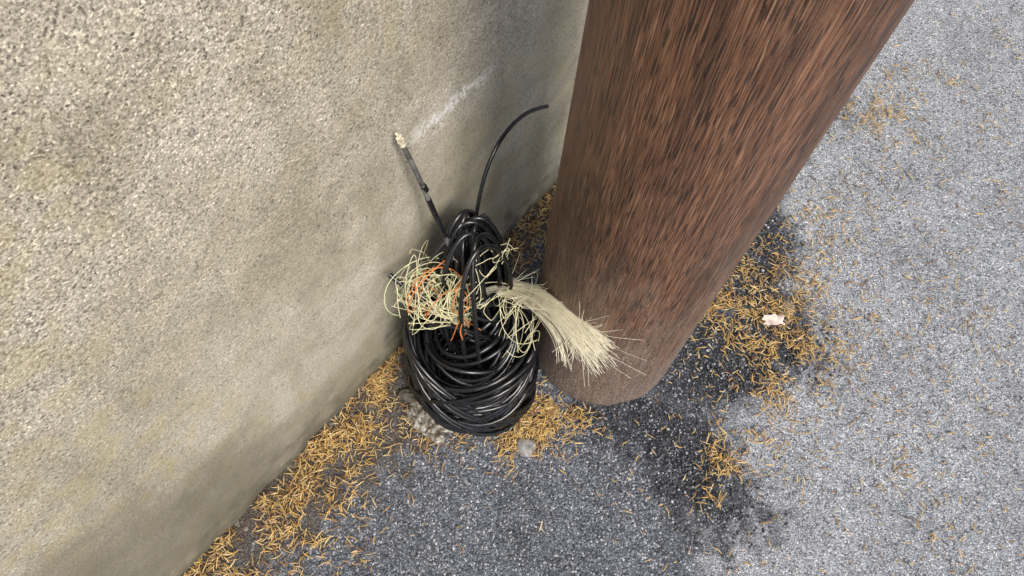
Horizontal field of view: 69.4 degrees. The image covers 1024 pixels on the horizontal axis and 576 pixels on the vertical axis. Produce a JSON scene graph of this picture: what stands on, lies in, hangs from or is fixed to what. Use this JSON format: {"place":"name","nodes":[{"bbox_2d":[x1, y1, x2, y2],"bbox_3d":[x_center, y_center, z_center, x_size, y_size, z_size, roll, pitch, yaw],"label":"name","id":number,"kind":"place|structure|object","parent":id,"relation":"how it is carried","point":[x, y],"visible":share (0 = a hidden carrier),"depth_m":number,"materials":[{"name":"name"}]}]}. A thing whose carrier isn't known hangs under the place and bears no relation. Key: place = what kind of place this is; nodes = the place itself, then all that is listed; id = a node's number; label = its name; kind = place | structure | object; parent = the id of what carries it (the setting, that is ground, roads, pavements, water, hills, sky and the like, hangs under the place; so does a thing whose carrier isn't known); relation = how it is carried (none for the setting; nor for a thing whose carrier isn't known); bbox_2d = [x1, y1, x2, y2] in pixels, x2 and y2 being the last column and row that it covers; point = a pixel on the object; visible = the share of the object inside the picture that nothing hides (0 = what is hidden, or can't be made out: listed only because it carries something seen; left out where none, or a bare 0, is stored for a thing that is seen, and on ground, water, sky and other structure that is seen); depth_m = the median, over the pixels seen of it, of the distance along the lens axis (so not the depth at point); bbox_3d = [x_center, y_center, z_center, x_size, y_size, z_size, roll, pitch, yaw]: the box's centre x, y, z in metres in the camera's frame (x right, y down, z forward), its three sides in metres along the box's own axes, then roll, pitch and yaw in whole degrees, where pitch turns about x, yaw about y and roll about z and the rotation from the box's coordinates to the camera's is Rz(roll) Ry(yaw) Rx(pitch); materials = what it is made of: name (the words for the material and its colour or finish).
{"place":"outdoors","nodes":[
{"label":"outdoors","id":0,"kind":"place"},
{"bbox_2d":[182,0,1023,575],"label":"asphalt ground","id":1,"kind":"structure","parent":0,"point":[814,550],"depth_m":1.53,"materials":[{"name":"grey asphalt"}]},
{"bbox_2d":[0,0,588,575],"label":"concrete wall","id":2,"kind":"structure","parent":1,"relation":"on","point":[216,222],"depth_m":0.89,"materials":[{"name":"beige concrete"}]},
{"bbox_2d":[397,388,414,402],"bbox_3d":[-0.211,0.222,1.528,0.047,0.024,0.030,21,67,7],"label":"rock fragment","id":3,"kind":"object","parent":1,"relation":"on","point":[406,394],"visible":0.73,"depth_m":1.52,"materials":[{"name":"grey stone"}]},
{"bbox_2d":[402,399,453,446],"bbox_3d":[-0.169,0.269,1.489,0.108,0.026,0.053,36,70,13],"label":"crumpled plastic film","id":4,"kind":"object","parent":1,"relation":"on","point":[421,419],"visible":0.69,"depth_m":1.49,"materials":[{"name":"white plastic"}]},
{"bbox_2d":[384,104,645,436],"bbox_3d":[-0.034,0.015,1.265,0.364,0.669,0.469,-18,68,-9],"label":"discarded cable coil","id":5,"kind":"object","parent":1,"relation":"on","point":[471,305],"visible":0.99,"depth_m":1.31,"materials":[{"name":"black plastic"}]},
{"bbox_2d":[516,438,535,456],"bbox_3d":[0.028,0.322,1.491,0.042,0.024,0.037,4,66,0],"label":"pebble","id":6,"kind":"object","parent":1,"relation":"on","point":[524,447],"visible":1,"depth_m":1.48,"materials":[{"name":"grey stone"}]},
{"bbox_2d":[183,2,1023,575],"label":"fallen needles","id":7,"kind":"object","parent":1,"relation":"on","point":[345,426],"visible":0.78,"depth_m":1.51,"materials":[{"name":"brown plant"}]},
{"bbox_2d":[533,0,914,405],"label":"wooden utility pole","id":8,"kind":"object","parent":1,"relation":"on","point":[696,130],"visible":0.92,"depth_m":0.76,"materials":[{"name":"brown wood"}]},
{"bbox_2d":[762,314,784,325],"bbox_3d":[0.568,0.069,1.608,0.051,0.012,0.027,-1,66,-2],"label":"paper scrap","id":9,"kind":"object","parent":1,"relation":"on","point":[773,319],"visible":1,"depth_m":1.61,"materials":[{"name":"white paper"}]}
]}

